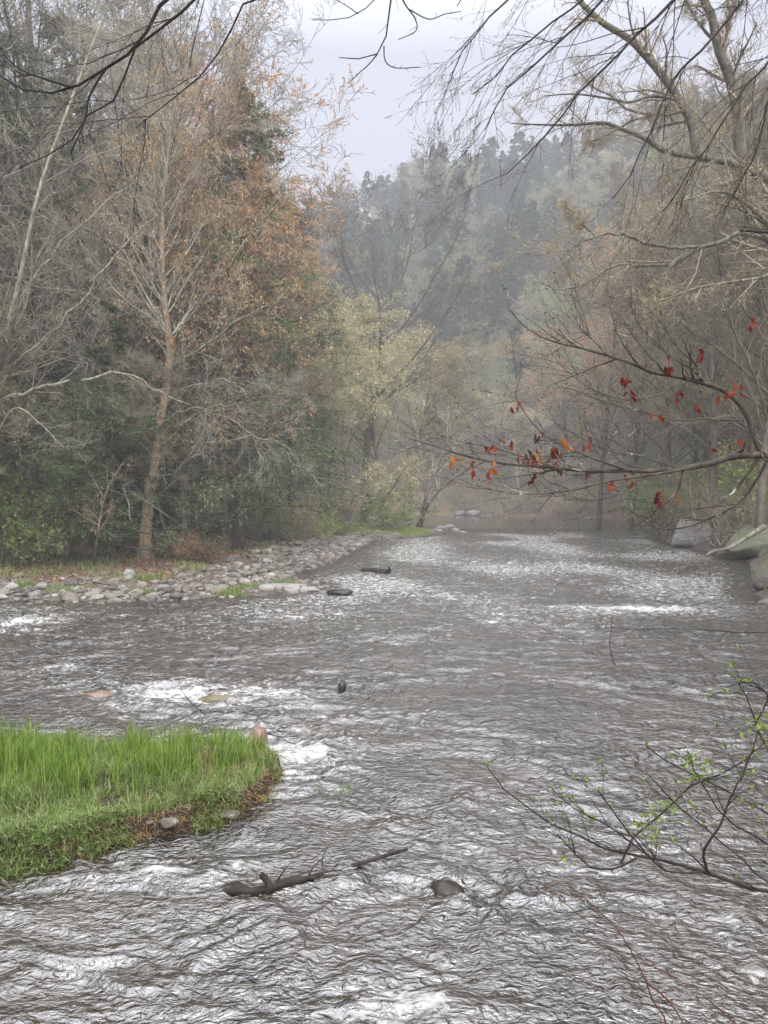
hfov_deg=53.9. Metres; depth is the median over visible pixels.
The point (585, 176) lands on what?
bare tree
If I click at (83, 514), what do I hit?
bare tree
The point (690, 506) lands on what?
shrub
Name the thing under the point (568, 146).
hemlock tree
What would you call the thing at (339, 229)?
hemlock tree
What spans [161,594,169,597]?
river stone
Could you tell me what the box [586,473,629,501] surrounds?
shrub
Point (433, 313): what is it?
hemlock tree
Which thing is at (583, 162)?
hemlock tree
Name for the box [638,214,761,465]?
bare tree
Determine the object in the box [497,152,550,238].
hemlock tree
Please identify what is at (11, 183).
bare tree
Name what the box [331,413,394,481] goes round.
bare tree
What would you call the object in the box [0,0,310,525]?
bare tree
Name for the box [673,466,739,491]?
shrub
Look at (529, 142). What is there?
hemlock tree
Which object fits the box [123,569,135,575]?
white stone
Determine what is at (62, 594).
river stone
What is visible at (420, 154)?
bare tree
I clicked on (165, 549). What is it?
shrub
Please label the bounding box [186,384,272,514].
sapling
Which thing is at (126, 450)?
hemlock tree
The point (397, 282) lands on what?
hemlock tree
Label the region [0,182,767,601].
ground
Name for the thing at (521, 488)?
shrub
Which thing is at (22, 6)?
bare tree
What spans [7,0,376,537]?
bare tree
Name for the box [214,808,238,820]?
islet stone
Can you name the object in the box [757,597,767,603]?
boulder
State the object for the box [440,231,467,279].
bare tree
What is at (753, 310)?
bare tree
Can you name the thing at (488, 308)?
hemlock tree
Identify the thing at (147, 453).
hemlock tree
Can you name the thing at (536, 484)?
shrub
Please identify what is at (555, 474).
shrub
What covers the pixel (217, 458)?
bare tree
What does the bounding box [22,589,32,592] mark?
river stone
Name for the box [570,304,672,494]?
bare tree
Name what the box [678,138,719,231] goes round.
hemlock tree
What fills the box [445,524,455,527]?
shore rock
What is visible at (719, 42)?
leaning tree
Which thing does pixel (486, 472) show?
shrub
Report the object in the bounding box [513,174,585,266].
bare tree
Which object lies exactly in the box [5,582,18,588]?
river stone
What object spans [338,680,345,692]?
sunken rock
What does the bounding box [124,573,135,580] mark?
river stone
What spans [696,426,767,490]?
shrub
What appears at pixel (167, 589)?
river stone
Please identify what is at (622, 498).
shrub
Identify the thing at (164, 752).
grass
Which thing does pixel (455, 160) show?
hemlock tree
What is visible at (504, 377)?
bare tree
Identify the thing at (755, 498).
shrub
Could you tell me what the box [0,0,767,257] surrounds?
sky
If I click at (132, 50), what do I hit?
overhanging tree
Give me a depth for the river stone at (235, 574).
23.06 m
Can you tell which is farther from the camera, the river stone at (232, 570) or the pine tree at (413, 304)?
the pine tree at (413, 304)
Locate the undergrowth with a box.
[0,532,765,590]
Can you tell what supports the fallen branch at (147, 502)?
on the ground at (482, 454)
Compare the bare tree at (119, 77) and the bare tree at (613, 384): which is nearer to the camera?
the bare tree at (119, 77)
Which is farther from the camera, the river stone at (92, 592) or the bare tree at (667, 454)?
the bare tree at (667, 454)
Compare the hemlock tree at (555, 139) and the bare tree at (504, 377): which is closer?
the bare tree at (504, 377)
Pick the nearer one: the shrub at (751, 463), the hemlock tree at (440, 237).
the shrub at (751, 463)
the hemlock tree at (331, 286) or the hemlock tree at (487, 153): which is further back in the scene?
the hemlock tree at (487, 153)
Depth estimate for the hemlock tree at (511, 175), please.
171.98 m
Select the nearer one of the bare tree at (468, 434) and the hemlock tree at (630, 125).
the bare tree at (468, 434)
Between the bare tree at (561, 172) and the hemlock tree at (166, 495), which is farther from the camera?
the bare tree at (561, 172)
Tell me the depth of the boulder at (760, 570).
21.69 m
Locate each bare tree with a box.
[0,0,117,341]
[0,0,183,416]
[0,0,199,405]
[0,0,207,506]
[0,0,229,465]
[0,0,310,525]
[0,8,193,336]
[0,54,156,505]
[0,84,125,362]
[0,103,58,313]
[0,175,144,400]
[1,0,176,349]
[4,0,337,524]
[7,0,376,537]
[18,0,309,533]
[23,47,219,532]
[33,236,260,514]
[42,107,275,549]
[64,80,357,547]
[64,467,207,554]
[68,453,137,565]
[75,23,333,558]
[92,146,267,525]
[184,425,254,492]
[186,152,370,540]
[235,302,331,493]
[237,302,379,513]
[254,431,324,475]
[278,118,497,524]
[280,364,360,531]
[282,301,405,529]
[294,231,329,301]
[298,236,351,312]
[300,283,442,525]
[303,425,338,483]
[313,308,374,359]
[314,266,343,308]
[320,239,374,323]
[326,334,418,513]
[331,167,369,233]
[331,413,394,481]
[338,372,397,462]
[347,316,514,525]
[355,387,415,495]
[363,199,383,232]
[370,276,407,328]
[371,348,421,464]
[385,376,506,527]
[388,381,449,491]
[389,149,431,222]
[389,355,431,447]
[390,172,426,224]
[393,238,431,322]
[393,389,470,498]
[400,266,433,325]
[401,378,438,470]
[402,336,477,431]
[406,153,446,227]
[429,236,495,348]
[435,404,477,485]
[436,158,492,219]
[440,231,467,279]
[448,210,472,244]
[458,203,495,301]
[458,323,521,427]
[463,379,492,452]
[468,164,494,216]
[468,333,515,417]
[469,157,502,197]
[471,377,530,501]
[473,355,537,468]
[475,384,564,511]
[487,193,718,527]
[488,310,541,369]
[504,290,565,379]
[508,368,571,469]
[511,367,549,446]
[512,321,564,403]
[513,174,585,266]
[515,271,573,360]
[517,166,765,539]
[525,187,559,244]
[527,27,740,531]
[532,352,599,459]
[535,275,602,401]
[538,180,589,290]
[539,344,608,484]
[544,283,603,363]
[545,338,587,425]
[545,347,587,449]
[554,150,609,256]
[555,159,585,195]
[557,323,620,436]
[562,179,616,272]
[563,270,611,330]
[567,103,767,547]
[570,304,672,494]
[575,336,648,488]
[580,18,767,527]
[581,144,619,234]
[584,336,630,436]
[586,147,641,232]
[587,275,688,465]
[595,348,651,465]
[596,214,642,278]
[598,266,639,326]
[598,316,639,374]
[600,230,655,336]
[610,131,625,153]
[616,222,740,484]
[624,257,724,471]
[625,129,680,195]
[626,59,767,397]
[627,332,719,477]
[632,130,699,199]
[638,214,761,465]
[649,53,767,391]
[649,277,757,469]
[650,180,766,444]
[651,312,731,447]
[657,284,767,507]
[659,118,697,152]
[666,116,767,459]
[671,173,714,235]
[672,118,767,373]
[680,253,758,449]
[685,211,767,384]
[699,147,754,310]
[738,187,766,432]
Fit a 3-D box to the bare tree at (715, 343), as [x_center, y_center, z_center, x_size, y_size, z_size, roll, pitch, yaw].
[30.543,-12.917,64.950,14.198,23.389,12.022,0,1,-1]
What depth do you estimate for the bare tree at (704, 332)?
57.31 m
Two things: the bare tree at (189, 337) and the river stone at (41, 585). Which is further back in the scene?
the bare tree at (189, 337)
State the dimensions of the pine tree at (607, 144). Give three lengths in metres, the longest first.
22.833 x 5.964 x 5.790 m
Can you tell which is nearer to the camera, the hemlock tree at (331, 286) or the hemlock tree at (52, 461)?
the hemlock tree at (52, 461)
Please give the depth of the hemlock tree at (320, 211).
195.54 m
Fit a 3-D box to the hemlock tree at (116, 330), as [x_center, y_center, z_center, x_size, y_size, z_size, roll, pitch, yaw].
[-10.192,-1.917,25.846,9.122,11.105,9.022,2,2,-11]
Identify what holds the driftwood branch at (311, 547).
on the ground at (482, 454)
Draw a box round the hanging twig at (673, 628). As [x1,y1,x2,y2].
[600,614,767,665]
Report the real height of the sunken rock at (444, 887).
0.115 m
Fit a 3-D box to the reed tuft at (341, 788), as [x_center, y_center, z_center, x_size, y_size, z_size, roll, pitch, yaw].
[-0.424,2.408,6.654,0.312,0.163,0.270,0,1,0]
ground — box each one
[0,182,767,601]
[0,739,281,869]
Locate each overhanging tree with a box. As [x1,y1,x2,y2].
[0,0,255,234]
[312,0,460,82]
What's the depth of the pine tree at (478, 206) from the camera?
173.31 m
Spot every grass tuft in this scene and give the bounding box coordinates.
[13,579,43,588]
[41,583,85,592]
[107,586,155,593]
[115,570,169,581]
[209,586,255,597]
[230,580,261,590]
[266,576,298,583]
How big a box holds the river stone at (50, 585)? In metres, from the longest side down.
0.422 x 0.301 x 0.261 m
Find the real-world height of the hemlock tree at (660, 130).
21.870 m
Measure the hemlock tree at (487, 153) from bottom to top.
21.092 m
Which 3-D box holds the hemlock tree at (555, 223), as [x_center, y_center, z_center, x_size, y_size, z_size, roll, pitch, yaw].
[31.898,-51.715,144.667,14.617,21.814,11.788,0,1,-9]
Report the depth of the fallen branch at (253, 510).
27.53 m
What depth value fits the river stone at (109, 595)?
18.87 m
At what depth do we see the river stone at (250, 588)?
20.25 m
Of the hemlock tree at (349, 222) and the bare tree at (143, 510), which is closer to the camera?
the bare tree at (143, 510)
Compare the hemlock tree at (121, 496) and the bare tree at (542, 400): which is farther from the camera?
the bare tree at (542, 400)
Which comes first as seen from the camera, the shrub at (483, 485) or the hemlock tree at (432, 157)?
the shrub at (483, 485)
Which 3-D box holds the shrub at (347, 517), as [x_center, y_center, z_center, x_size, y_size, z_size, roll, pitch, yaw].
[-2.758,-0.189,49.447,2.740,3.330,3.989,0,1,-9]
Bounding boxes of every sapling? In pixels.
[0,282,74,566]
[0,364,46,487]
[0,364,58,488]
[23,422,101,514]
[26,375,109,490]
[39,365,90,482]
[51,336,157,500]
[84,388,173,519]
[90,341,195,558]
[150,412,233,541]
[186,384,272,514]
[197,479,232,542]
[204,434,253,502]
[214,406,259,489]
[227,391,292,512]
[247,394,310,536]
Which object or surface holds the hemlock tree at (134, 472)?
on the ground at (482, 454)
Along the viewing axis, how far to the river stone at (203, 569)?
24.38 m
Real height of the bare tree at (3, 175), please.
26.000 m
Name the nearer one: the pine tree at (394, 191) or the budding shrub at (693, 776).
the budding shrub at (693, 776)
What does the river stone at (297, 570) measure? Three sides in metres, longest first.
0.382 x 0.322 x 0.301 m
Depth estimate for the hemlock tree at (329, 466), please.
56.50 m
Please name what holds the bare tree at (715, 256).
on the ground at (482, 454)
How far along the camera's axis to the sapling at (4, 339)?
24.25 m
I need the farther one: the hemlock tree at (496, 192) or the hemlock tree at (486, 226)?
the hemlock tree at (496, 192)
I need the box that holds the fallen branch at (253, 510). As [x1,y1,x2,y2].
[206,485,339,552]
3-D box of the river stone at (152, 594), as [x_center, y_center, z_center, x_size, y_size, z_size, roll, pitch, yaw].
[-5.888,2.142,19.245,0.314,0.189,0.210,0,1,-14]
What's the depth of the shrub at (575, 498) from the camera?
94.99 m
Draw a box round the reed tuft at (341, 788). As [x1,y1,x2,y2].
[318,778,350,794]
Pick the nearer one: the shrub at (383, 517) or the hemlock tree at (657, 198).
the shrub at (383, 517)
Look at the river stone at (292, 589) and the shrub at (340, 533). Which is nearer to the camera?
the river stone at (292, 589)
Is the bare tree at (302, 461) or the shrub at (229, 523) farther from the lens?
the bare tree at (302, 461)
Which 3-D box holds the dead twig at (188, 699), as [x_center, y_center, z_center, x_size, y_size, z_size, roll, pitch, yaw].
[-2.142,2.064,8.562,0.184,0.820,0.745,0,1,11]
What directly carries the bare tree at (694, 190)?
on the ground at (482, 454)
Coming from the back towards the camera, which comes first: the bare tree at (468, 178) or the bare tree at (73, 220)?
the bare tree at (468, 178)
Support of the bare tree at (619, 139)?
on the ground at (482, 454)
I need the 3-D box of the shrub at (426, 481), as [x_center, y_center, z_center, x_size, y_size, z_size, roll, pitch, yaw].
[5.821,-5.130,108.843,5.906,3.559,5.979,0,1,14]
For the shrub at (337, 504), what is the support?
on the ground at (482, 454)
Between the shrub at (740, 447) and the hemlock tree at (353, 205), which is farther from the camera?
the hemlock tree at (353, 205)
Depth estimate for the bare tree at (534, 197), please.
158.45 m
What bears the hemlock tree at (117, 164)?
on the ground at (482, 454)
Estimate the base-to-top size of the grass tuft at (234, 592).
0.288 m
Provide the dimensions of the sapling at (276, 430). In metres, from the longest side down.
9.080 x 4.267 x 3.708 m
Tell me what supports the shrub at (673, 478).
on the ground at (482, 454)
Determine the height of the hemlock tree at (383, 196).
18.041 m
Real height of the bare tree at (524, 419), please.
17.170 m
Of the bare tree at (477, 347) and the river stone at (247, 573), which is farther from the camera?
the bare tree at (477, 347)
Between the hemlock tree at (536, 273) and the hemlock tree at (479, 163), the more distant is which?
the hemlock tree at (479, 163)
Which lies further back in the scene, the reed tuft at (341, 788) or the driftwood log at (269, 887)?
the reed tuft at (341, 788)
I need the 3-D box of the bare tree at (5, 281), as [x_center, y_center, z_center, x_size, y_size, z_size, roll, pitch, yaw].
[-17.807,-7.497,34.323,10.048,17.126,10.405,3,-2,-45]
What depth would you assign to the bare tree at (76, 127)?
50.21 m
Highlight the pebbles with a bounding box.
[0,530,402,603]
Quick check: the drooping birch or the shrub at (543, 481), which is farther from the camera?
the shrub at (543, 481)
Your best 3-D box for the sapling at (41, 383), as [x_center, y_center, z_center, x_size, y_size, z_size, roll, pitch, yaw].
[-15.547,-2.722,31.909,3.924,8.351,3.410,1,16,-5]
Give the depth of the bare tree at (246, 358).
33.66 m
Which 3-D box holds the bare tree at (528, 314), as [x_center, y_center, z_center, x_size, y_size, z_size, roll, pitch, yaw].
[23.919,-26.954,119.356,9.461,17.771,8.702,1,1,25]
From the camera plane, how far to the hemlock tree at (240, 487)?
32.88 m
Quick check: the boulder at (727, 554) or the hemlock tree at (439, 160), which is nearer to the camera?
the boulder at (727, 554)
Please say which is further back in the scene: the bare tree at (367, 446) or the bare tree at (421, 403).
the bare tree at (421, 403)
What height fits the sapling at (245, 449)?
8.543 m
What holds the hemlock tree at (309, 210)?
on the ground at (482, 454)
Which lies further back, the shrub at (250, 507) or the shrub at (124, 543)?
the shrub at (250, 507)
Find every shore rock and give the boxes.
[435,526,447,528]
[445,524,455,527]
[454,511,465,515]
[466,510,481,515]
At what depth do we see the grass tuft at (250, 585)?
20.64 m
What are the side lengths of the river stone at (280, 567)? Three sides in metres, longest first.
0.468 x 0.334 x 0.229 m
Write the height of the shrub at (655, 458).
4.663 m
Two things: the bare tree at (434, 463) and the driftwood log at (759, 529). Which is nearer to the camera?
the driftwood log at (759, 529)
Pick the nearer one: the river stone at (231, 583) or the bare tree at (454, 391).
the river stone at (231, 583)
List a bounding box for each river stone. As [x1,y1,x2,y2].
[0,589,9,594]
[0,593,7,599]
[2,576,11,581]
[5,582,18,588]
[13,589,22,592]
[14,593,27,597]
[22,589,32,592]
[28,586,38,590]
[29,590,41,597]
[35,582,46,589]
[45,584,57,589]
[59,591,71,597]
[64,579,78,585]
[65,593,79,601]
[77,576,91,580]
[83,590,100,595]
[88,594,103,599]
[92,580,103,583]
[98,571,110,575]
[104,578,120,583]
[104,592,118,599]
[107,597,124,602]
[113,591,124,596]
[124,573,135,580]
[127,589,139,595]
[136,582,147,586]
[137,590,143,595]
[146,592,158,597]
[157,587,174,592]
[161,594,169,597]
[170,593,183,598]
[176,574,188,579]
[181,585,191,592]
[192,583,205,588]
[198,566,206,571]
[210,587,223,592]
[217,584,228,588]
[222,577,233,582]
[228,568,238,571]
[228,581,237,585]
[231,572,240,576]
[239,578,251,583]
[241,571,252,576]
[243,587,255,591]
[246,554,254,558]
[250,563,259,568]
[255,569,265,573]
[262,558,271,562]
[275,585,284,590]
[276,565,285,569]
[277,574,288,579]
[284,587,298,592]
[293,568,302,572]
[325,552,334,557]
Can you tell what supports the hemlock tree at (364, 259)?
on the ground at (482, 454)
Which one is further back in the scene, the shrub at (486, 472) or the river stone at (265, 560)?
the shrub at (486, 472)
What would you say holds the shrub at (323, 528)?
on the ground at (482, 454)
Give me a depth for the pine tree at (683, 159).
139.77 m
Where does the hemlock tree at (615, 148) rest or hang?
on the ground at (482, 454)
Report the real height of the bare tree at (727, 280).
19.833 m
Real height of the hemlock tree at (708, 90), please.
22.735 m
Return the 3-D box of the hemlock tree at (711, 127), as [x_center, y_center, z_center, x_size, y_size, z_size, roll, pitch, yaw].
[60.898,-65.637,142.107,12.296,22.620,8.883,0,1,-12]
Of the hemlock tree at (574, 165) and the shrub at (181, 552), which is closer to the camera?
the shrub at (181, 552)
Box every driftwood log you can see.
[222,847,407,894]
[361,566,390,572]
[705,524,766,555]
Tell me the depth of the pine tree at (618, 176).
146.37 m
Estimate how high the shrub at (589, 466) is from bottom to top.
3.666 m
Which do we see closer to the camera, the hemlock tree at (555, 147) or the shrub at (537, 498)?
the shrub at (537, 498)
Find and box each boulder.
[671,518,711,546]
[694,513,730,524]
[717,551,742,558]
[723,524,767,558]
[752,561,767,578]
[753,577,767,589]
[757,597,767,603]
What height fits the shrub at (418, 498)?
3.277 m
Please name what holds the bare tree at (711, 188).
on the ground at (482, 454)
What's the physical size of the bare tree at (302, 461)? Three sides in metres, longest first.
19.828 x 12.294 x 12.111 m
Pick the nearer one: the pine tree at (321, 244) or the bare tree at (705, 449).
the bare tree at (705, 449)
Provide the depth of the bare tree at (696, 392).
41.26 m
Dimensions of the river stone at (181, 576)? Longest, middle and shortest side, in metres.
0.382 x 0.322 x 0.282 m
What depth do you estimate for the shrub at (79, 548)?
25.94 m
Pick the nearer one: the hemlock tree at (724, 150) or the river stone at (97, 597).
the river stone at (97, 597)
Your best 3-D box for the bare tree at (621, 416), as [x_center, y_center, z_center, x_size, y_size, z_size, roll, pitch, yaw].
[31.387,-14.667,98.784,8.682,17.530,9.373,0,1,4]
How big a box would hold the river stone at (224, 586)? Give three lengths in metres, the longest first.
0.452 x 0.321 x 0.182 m
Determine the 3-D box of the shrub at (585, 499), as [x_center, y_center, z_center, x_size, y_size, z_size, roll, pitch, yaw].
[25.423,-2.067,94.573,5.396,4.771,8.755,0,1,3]
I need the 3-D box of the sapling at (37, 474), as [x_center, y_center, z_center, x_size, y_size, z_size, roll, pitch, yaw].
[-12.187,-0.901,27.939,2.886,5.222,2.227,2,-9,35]
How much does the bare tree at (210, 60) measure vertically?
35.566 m
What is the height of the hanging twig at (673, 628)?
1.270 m
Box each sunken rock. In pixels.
[81,690,112,696]
[198,695,236,702]
[250,726,267,743]
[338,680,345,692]
[430,880,464,895]
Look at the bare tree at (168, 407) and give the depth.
35.26 m
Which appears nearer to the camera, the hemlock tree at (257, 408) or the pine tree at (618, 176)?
the hemlock tree at (257, 408)
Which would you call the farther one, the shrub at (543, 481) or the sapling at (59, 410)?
the shrub at (543, 481)
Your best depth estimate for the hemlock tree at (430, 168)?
179.40 m
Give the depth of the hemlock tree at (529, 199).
158.30 m
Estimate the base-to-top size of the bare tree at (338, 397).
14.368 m
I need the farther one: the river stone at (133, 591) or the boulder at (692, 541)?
the boulder at (692, 541)
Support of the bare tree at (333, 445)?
on the ground at (482, 454)
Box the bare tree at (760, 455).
[381,233,767,563]
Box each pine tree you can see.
[287,192,297,209]
[314,229,330,309]
[331,187,341,226]
[332,248,357,340]
[357,216,387,313]
[358,171,373,223]
[362,219,389,333]
[367,181,375,218]
[370,175,389,211]
[371,267,391,364]
[375,204,394,268]
[378,174,394,206]
[388,183,399,214]
[405,301,422,364]
[420,211,439,260]
[455,179,475,238]
[475,202,483,227]
[477,160,507,208]
[495,150,508,199]
[516,199,543,315]
[555,223,578,280]
[598,129,614,216]
[600,162,630,229]
[677,133,690,194]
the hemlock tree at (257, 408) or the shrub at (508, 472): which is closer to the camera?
the hemlock tree at (257, 408)
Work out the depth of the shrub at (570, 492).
97.00 m
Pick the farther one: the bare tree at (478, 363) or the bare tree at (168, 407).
the bare tree at (478, 363)
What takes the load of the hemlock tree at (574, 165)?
on the ground at (482, 454)
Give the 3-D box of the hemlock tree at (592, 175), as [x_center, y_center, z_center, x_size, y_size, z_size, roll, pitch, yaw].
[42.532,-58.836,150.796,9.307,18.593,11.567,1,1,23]
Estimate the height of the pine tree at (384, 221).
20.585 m
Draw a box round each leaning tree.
[470,77,767,394]
[489,0,767,307]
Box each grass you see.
[0,708,271,807]
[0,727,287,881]
[333,523,433,537]
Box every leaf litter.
[0,516,380,583]
[496,430,767,590]
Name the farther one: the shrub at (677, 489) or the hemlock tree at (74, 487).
the shrub at (677, 489)
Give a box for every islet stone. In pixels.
[160,817,178,828]
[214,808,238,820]
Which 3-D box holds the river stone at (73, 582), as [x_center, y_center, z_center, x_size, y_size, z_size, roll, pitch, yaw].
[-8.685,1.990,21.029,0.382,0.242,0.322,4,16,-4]
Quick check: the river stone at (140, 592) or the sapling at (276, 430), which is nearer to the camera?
the river stone at (140, 592)
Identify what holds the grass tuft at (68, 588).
on the ground at (482, 454)
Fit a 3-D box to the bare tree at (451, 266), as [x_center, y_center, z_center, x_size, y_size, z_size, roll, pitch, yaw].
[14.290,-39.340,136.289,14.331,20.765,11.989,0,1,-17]
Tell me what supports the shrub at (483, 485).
on the ground at (482, 454)
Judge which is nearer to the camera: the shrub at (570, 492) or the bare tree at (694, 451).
the bare tree at (694, 451)
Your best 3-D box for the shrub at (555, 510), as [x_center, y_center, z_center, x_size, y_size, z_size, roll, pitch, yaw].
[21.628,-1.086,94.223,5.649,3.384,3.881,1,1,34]
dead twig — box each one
[174,665,205,714]
[267,730,296,737]
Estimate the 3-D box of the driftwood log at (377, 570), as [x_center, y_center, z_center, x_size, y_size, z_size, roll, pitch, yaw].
[0.008,1.931,25.396,0.781,0.559,2.355,-1,1,-24]
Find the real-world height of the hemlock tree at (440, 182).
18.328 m
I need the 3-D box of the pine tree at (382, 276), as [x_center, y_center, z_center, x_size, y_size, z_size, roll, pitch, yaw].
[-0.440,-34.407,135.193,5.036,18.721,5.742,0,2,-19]
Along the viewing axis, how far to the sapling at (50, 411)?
37.52 m
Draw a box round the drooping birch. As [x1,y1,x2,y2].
[386,0,767,318]
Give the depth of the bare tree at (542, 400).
103.74 m
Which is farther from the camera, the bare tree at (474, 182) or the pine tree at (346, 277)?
the bare tree at (474, 182)
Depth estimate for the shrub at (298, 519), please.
39.69 m
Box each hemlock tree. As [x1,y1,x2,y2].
[0,19,177,533]
[0,286,103,560]
[0,299,204,572]
[0,307,126,525]
[0,370,147,569]
[0,397,87,557]
[0,422,61,517]
[1,75,207,523]
[2,220,79,472]
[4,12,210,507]
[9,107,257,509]
[18,430,126,543]
[20,424,98,530]
[24,337,176,535]
[43,133,229,533]
[43,235,200,530]
[48,337,283,546]
[76,414,206,549]
[76,437,153,557]
[93,78,374,556]
[104,365,208,533]
[145,239,295,513]
[154,352,305,551]
[172,458,217,540]
[204,193,389,534]
[209,299,295,499]
[280,289,379,528]
[285,282,316,328]
[302,208,320,244]
[303,196,326,235]
[313,203,329,233]
[314,273,342,309]
[314,458,344,519]
[315,221,338,260]
[317,236,362,300]
[319,185,338,228]
[325,204,377,303]
[326,210,343,265]
[328,208,360,267]
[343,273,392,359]
[349,191,364,233]
[349,231,389,306]
[357,210,367,250]
[366,261,384,306]
[369,207,417,303]
[376,190,392,261]
[386,254,410,334]
[388,178,399,216]
[390,162,416,220]
[405,162,449,236]
[407,295,453,400]
[410,234,457,328]
[412,159,426,205]
[412,226,438,290]
[415,174,449,227]
[416,263,462,346]
[419,214,445,271]
[419,217,488,337]
[419,233,455,309]
[419,353,438,405]
[425,146,437,186]
[427,140,453,202]
[429,143,453,225]
[439,171,481,226]
[444,165,479,242]
[449,159,458,190]
[454,332,475,408]
[456,153,476,203]
[459,252,483,307]
[470,144,497,227]
[471,260,510,371]
[472,152,489,207]
[472,208,521,295]
[478,372,521,440]
[480,136,504,212]
[486,175,507,208]
[493,170,515,218]
[496,160,519,220]
[497,130,531,218]
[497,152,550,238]
[499,321,539,422]
[507,271,555,367]
[510,198,542,280]
[514,185,548,262]
[517,188,594,294]
[518,135,538,169]
[528,155,548,193]
[533,138,555,190]
[542,139,561,180]
[545,142,561,194]
[546,152,567,198]
[551,135,564,173]
[556,131,576,188]
[560,131,584,198]
[561,168,585,238]
[564,231,591,289]
[566,155,586,198]
[575,128,593,152]
[575,172,611,263]
[578,151,595,184]
[580,150,611,249]
[584,191,633,267]
[586,121,625,201]
[592,242,614,317]
[604,161,632,225]
[612,378,689,496]
[614,139,655,233]
[618,113,645,157]
[622,134,646,192]
[623,186,652,246]
[625,140,646,190]
[627,170,643,208]
[637,119,647,149]
[641,102,681,163]
[641,175,675,230]
[643,159,767,506]
[646,178,674,229]
[650,107,680,158]
[675,101,702,142]
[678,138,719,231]
[678,248,766,471]
[687,84,703,116]
[693,127,752,217]
[698,105,719,177]
[699,85,720,124]
[721,114,753,149]
[748,75,767,136]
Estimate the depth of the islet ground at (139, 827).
5.92 m
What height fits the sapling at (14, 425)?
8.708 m
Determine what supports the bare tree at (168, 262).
on the ground at (482, 454)
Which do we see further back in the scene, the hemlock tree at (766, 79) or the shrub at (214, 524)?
the hemlock tree at (766, 79)
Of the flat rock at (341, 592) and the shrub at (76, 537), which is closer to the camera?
the flat rock at (341, 592)
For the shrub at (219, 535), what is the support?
on the ground at (482, 454)
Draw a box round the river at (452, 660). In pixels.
[0,514,767,1023]
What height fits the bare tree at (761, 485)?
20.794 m
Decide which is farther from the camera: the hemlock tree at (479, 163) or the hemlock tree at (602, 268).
the hemlock tree at (479, 163)
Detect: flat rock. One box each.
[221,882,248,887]
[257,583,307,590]
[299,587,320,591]
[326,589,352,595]
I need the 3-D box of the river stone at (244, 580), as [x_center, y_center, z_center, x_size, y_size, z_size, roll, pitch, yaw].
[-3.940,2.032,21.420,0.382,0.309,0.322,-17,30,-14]
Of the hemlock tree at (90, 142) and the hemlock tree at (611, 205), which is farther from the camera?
the hemlock tree at (611, 205)
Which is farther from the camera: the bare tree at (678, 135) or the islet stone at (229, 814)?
the bare tree at (678, 135)
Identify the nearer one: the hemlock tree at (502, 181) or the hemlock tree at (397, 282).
the hemlock tree at (397, 282)
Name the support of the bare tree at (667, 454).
on the ground at (482, 454)
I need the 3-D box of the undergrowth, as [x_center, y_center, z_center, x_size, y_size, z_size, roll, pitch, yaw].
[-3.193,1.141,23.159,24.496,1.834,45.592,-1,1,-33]
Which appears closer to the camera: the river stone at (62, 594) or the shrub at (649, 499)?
the river stone at (62, 594)
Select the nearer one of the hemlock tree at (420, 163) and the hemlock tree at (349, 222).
the hemlock tree at (349, 222)
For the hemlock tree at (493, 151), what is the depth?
201.78 m
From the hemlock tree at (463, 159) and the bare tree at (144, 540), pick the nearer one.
the bare tree at (144, 540)
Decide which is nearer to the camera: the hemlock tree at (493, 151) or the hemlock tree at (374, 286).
the hemlock tree at (374, 286)
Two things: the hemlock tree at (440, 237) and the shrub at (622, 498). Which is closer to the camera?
the shrub at (622, 498)
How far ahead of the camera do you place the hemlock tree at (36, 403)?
27.10 m
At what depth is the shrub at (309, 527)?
42.71 m
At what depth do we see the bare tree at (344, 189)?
206.40 m
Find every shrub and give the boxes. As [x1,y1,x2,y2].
[0,468,122,563]
[0,475,107,553]
[0,483,66,563]
[1,455,83,527]
[4,538,38,563]
[41,528,89,555]
[69,536,100,558]
[87,525,122,551]
[100,498,165,532]
[109,529,138,552]
[116,530,162,554]
[152,525,195,558]
[167,530,207,559]
[170,480,252,541]
[177,532,235,562]
[180,526,208,546]
[203,496,311,522]
[207,526,245,543]
[208,498,246,539]
[215,538,231,547]
[219,485,325,509]
[219,486,317,539]
[245,491,338,541]
[266,489,326,540]
[275,483,325,521]
[288,493,342,537]
[293,509,323,535]
[295,481,356,514]
[302,484,367,523]
[318,511,377,535]
[320,505,348,531]
[324,486,362,532]
[342,483,451,530]
[412,468,438,488]
[413,490,437,510]
[419,494,443,511]
[420,486,450,504]
[435,480,478,501]
[445,483,481,503]
[447,487,487,511]
[459,462,499,485]
[468,464,498,495]
[482,644,767,892]
[484,492,518,515]
[488,468,548,502]
[492,461,513,481]
[505,479,549,514]
[512,463,540,486]
[513,481,561,510]
[520,467,564,488]
[529,469,575,495]
[531,457,578,483]
[533,494,577,516]
[539,880,736,1023]
[552,490,584,516]
[552,493,570,511]
[553,451,589,481]
[564,484,576,498]
[564,486,581,507]
[565,479,607,511]
[574,478,598,494]
[577,458,605,482]
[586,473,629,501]
[598,449,631,474]
[605,456,726,534]
[611,458,728,523]
[613,486,646,514]
[636,475,685,521]
[639,448,699,467]
[642,469,701,516]
[643,462,718,494]
[644,467,751,535]
[664,455,734,514]
[665,478,735,517]
[669,458,767,546]
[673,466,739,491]
[696,424,767,524]
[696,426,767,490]
[699,435,759,471]
[736,460,767,495]
[739,473,767,512]
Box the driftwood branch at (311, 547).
[244,534,325,557]

